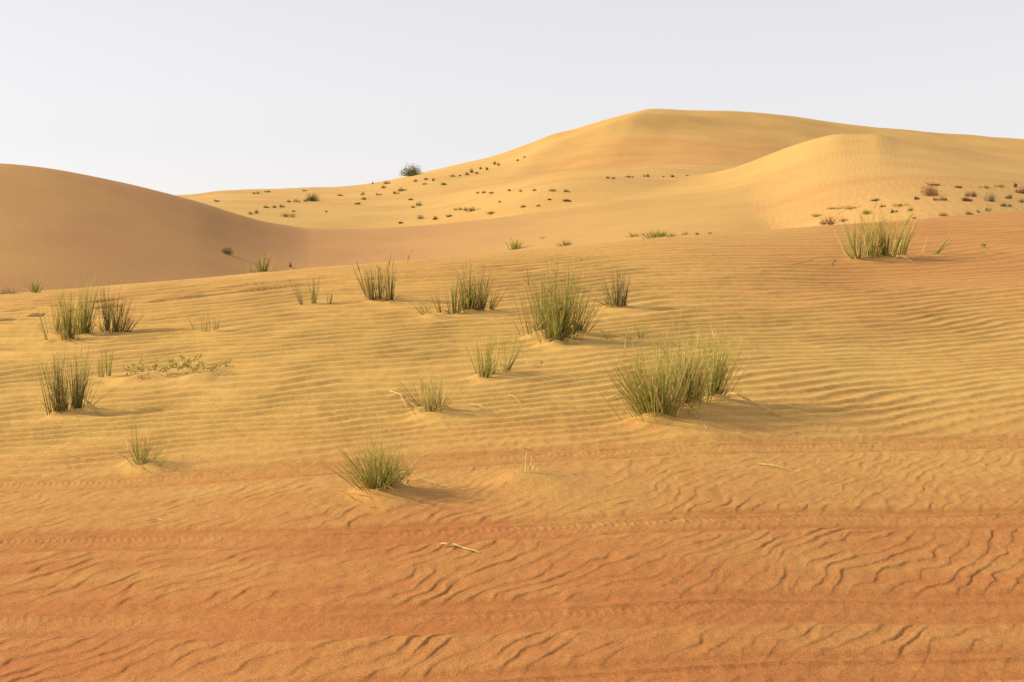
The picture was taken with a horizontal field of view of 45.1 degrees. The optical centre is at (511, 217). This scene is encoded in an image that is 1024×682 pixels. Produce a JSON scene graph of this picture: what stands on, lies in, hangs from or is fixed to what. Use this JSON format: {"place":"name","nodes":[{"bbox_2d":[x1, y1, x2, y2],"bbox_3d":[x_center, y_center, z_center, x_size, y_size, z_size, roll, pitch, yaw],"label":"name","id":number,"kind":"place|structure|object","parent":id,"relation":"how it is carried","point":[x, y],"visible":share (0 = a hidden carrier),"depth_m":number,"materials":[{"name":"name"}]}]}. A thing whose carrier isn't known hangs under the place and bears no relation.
{"place":"outdoors","nodes":[
{"label":"outdoors","id":0,"kind":"place"},
{"bbox_2d":[0,163,769,293],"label":"dune","id":1,"kind":"structure","parent":0,"point":[59,229],"depth_m":38.90,"materials":[{"name":"sand"}]},
{"bbox_2d":[222,246,232,254],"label":"desert bush","id":2,"kind":"object","parent":1,"relation":"on","point":[227,251],"visible":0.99,"depth_m":37.20,"materials":[{"name":"green plant"}]},
{"bbox_2d":[505,238,524,249],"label":"grass tussock","id":3,"kind":"object","parent":1,"relation":"on","point":[515,246],"depth_m":38.34,"materials":[{"name":"plant"}]},
{"bbox_2d":[0,211,1023,681],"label":"sand ground","id":4,"kind":"structure","parent":0,"point":[876,535],"depth_m":5.07,"materials":[{"name":"orange sand"}]},
{"bbox_2d":[26,277,43,292],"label":"grass tussock","id":5,"kind":"object","parent":4,"relation":"on","point":[34,289],"depth_m":11.91,"materials":[{"name":"plant"}]},
{"bbox_2d":[33,272,101,340],"bbox_3d":[-3.205,0.625,8.813,0.498,0.533,0.445,0,0,30],"label":"grass tussock","id":6,"kind":"object","parent":4,"relation":"on","point":[82,327],"depth_m":8.81,"materials":[{"name":"plant"}]},
{"bbox_2d":[33,343,112,414],"bbox_3d":[-2.301,0.846,6.453,0.214,0.406,0.382,0,0,45],"label":"grass tussock","id":7,"kind":"object","parent":4,"relation":"on","point":[77,391],"depth_m":6.43,"materials":[{"name":"green plant"}]},
{"bbox_2d":[95,340,113,376],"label":"grass tussock","id":8,"kind":"object","parent":4,"relation":"on","point":[109,367],"depth_m":7.36,"materials":[{"name":"plant"}]},
{"bbox_2d":[96,282,141,332],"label":"grass tussock","id":9,"kind":"object","parent":4,"relation":"on","point":[107,319],"depth_m":8.90,"materials":[{"name":"green plant"}]},
{"bbox_2d":[115,402,175,466],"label":"grass tussock","id":10,"kind":"object","parent":4,"relation":"on","point":[137,456],"depth_m":5.40,"materials":[{"name":"plant"}]},
{"bbox_2d":[122,354,233,375],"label":"creeping vine","id":11,"kind":"object","parent":4,"relation":"on","point":[184,365],"visible":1,"depth_m":7.20,"materials":[{"name":"green plant"}]},
{"bbox_2d":[184,305,220,331],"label":"grass tussock","id":12,"kind":"object","parent":4,"relation":"on","point":[206,324],"depth_m":8.72,"materials":[{"name":"plant"}]},
{"bbox_2d":[245,251,274,272],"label":"grass tussock","id":13,"kind":"object","parent":4,"relation":"on","point":[261,268],"depth_m":12.82,"materials":[{"name":"plant"}]},
{"bbox_2d":[291,274,332,304],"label":"grass tussock","id":14,"kind":"object","parent":4,"relation":"on","point":[313,299],"depth_m":9.68,"materials":[{"name":"plant"}]},
{"bbox_2d":[320,422,425,498],"bbox_3d":[-0.562,0.946,4.801,0.454,0.310,0.401,0,0,0],"label":"grass tussock","id":15,"kind":"object","parent":4,"relation":"on","point":[386,478],"depth_m":4.81,"materials":[{"name":"plant"}]},
{"bbox_2d":[352,256,398,301],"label":"grass tussock","id":16,"kind":"object","parent":4,"relation":"on","point":[390,295],"depth_m":9.69,"materials":[{"name":"green plant"}]},
{"bbox_2d":[395,472,445,486],"bbox_3d":[-0.368,1.051,4.960,0.245,0.038,0.027,0,0,26],"label":"dry straw","id":17,"kind":"object","parent":4,"relation":"on","point":[421,478],"visible":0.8,"depth_m":4.96,"materials":[{"name":"beige plant"}]},
{"bbox_2d":[395,372,462,414],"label":"grass tussock","id":18,"kind":"object","parent":4,"relation":"on","point":[430,406],"depth_m":6.01,"materials":[{"name":"plant"}]},
{"bbox_2d":[441,542,479,552],"bbox_3d":[-0.174,1.120,4.196,0.158,0.022,0.016,0,0,30],"label":"dry straw","id":19,"kind":"object","parent":4,"relation":"on","point":[448,543],"visible":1,"depth_m":4.21,"materials":[{"name":"beige plant"}]},
{"bbox_2d":[411,259,511,314],"bbox_3d":[-0.388,0.498,8.973,0.755,0.438,0.326,0,0,-15],"label":"grass tussock","id":20,"kind":"object","parent":4,"relation":"on","point":[471,296],"depth_m":8.94,"materials":[{"name":"green plant"}]},
{"bbox_2d":[460,321,533,377],"bbox_3d":[-0.073,0.718,6.809,0.421,0.355,0.248,0,0,-17],"label":"grass tussock","id":21,"kind":"object","parent":4,"relation":"on","point":[486,371],"depth_m":6.80,"materials":[{"name":"plant"}]},
{"bbox_2d":[515,447,541,473],"bbox_3d":[0.083,0.982,4.968,0.145,0.113,0.080,0,0,-41],"label":"dry grass stub","id":22,"kind":"object","parent":4,"relation":"on","point":[522,470],"visible":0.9,"depth_m":4.95,"materials":[{"name":"plant"}]},
{"bbox_2d":[509,253,616,343],"bbox_3d":[0.292,0.502,7.801,0.630,0.598,0.672,0,0,19],"label":"grass tussock","id":23,"kind":"object","parent":4,"relation":"on","point":[556,318],"depth_m":7.70,"materials":[{"name":"green plant"}]},
{"bbox_2d":[555,239,572,246],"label":"grass tussock","id":24,"kind":"object","parent":4,"relation":"on","point":[565,243],"depth_m":35.94,"materials":[{"name":"plant"}]},
{"bbox_2d":[593,264,631,308],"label":"grass tussock","id":25,"kind":"object","parent":4,"relation":"on","point":[618,294],"depth_m":8.91,"materials":[{"name":"green plant"}]},
{"bbox_2d":[602,324,648,341],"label":"grass tussock","id":26,"kind":"object","parent":4,"relation":"on","point":[630,336],"depth_m":7.80,"materials":[{"name":"plant"}]},
{"bbox_2d":[626,233,637,237],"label":"grass tussock","id":27,"kind":"object","parent":4,"relation":"on","point":[631,235],"depth_m":34.52,"materials":[{"name":"plant"}]},
{"bbox_2d":[640,228,667,238],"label":"grass tussock","id":28,"kind":"object","parent":4,"relation":"on","point":[653,235],"depth_m":32.61,"materials":[{"name":"plant"}]},
{"bbox_2d":[592,300,757,420],"bbox_3d":[0.797,0.664,5.878,1.002,0.610,0.560,0,0,-30],"label":"grass tussock","id":29,"kind":"object","parent":4,"relation":"on","point":[648,397],"depth_m":5.85,"materials":[{"name":"plant"}]},
{"bbox_2d":[730,390,779,415],"bbox_3d":[1.179,0.904,6.057,0.051,0.089,0.371,0,0,-26],"label":"dry straw","id":30,"kind":"object","parent":4,"relation":"on","point":[752,401],"visible":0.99,"depth_m":6.04,"materials":[{"name":"beige plant"}]},
{"bbox_2d":[758,463,791,470],"bbox_3d":[1.088,1.032,5.104,0.146,0.020,0.010,0,0,35],"label":"dry straw","id":31,"kind":"object","parent":4,"relation":"on","point":[774,465],"visible":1,"depth_m":5.10,"materials":[{"name":"beige plant"}]},
{"bbox_2d":[791,256,827,264],"bbox_3d":[2.934,0.413,11.920,0.094,0.071,0.848,0,0,40],"label":"dry straw","id":32,"kind":"object","parent":4,"relation":"on","point":[808,260],"visible":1,"depth_m":11.69,"materials":[{"name":"beige plant"}]},
{"bbox_2d":[835,196,922,258],"bbox_3d":[3.726,0.085,12.366,1.064,0.692,0.583,0,0,-22],"label":"grass tussock","id":33,"kind":"object","parent":4,"relation":"on","point":[885,251],"depth_m":12.37,"materials":[{"name":"plant"}]},
{"bbox_2d":[922,232,954,253],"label":"grass tussock","id":34,"kind":"object","parent":4,"relation":"on","point":[939,250],"depth_m":12.76,"materials":[{"name":"plant"}]},
{"bbox_2d":[0,0,1023,194],"label":"sky","id":35,"kind":"structure","parent":0,"point":[174,97],"materials":[{"name":"white"}]},
{"bbox_2d":[175,109,1023,228],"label":"dune","id":36,"kind":"structure","parent":0,"point":[580,164],"depth_m":133.13,"materials":[{"name":"beige sand"}]},
{"bbox_2d":[305,193,319,200],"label":"desert bush","id":37,"kind":"object","parent":36,"relation":"on","point":[312,198],"visible":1,"depth_m":100.96,"materials":[{"name":"green plant"}]},
{"bbox_2d":[400,163,423,176],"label":"desert bush","id":38,"kind":"object","parent":36,"relation":"on","point":[410,171],"visible":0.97,"depth_m":155.38,"materials":[{"name":"green plant"}]},
{"bbox_2d":[463,206,475,211],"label":"desert shrub","id":39,"kind":"object","parent":36,"relation":"on","point":[469,209],"visible":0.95,"depth_m":75.06,"materials":[{"name":"green plant"}]},
{"bbox_2d":[568,134,1023,229],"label":"dune","id":40,"kind":"structure","parent":0,"point":[795,186],"depth_m":50.47,"materials":[{"name":"beige sand"}]},
{"bbox_2d":[819,213,840,224],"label":"desert shrub","id":41,"kind":"object","parent":40,"relation":"on","point":[826,222],"visible":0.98,"depth_m":28.09,"materials":[{"name":"plant"}]},
{"bbox_2d":[825,205,860,209],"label":"desert shrub","id":42,"kind":"object","parent":40,"relation":"on","point":[845,207],"visible":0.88,"depth_m":31.09,"materials":[{"name":"brown plant"}]},
{"bbox_2d":[920,182,944,195],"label":"desert shrub","id":43,"kind":"object","parent":40,"relation":"on","point":[933,193],"visible":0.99,"depth_m":30.91,"materials":[{"name":"brown plant"}]},
{"bbox_2d":[932,195,946,200],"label":"desert shrub","id":44,"kind":"object","parent":40,"relation":"on","point":[942,199],"visible":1,"depth_m":28.10,"materials":[{"name":"green plant"}]},
{"bbox_2d":[961,196,972,200],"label":"desert shrub","id":45,"kind":"object","parent":40,"relation":"on","point":[965,199],"visible":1,"depth_m":28.03,"materials":[{"name":"brown plant"}]},
{"bbox_2d":[964,191,976,196],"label":"desert shrub","id":46,"kind":"object","parent":40,"relation":"on","point":[973,194],"visible":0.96,"depth_m":30.89,"materials":[{"name":"brown plant"}]},
{"bbox_2d":[982,189,997,201],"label":"desert shrub","id":47,"kind":"object","parent":40,"relation":"on","point":[990,198],"visible":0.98,"depth_m":28.65,"materials":[{"name":"plant"}]},
{"bbox_2d":[1014,182,1023,193],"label":"desert shrub","id":48,"kind":"object","parent":40,"relation":"on","point":[1021,191],"visible":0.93,"depth_m":37.57,"materials":[{"name":"brown plant"}]}
]}

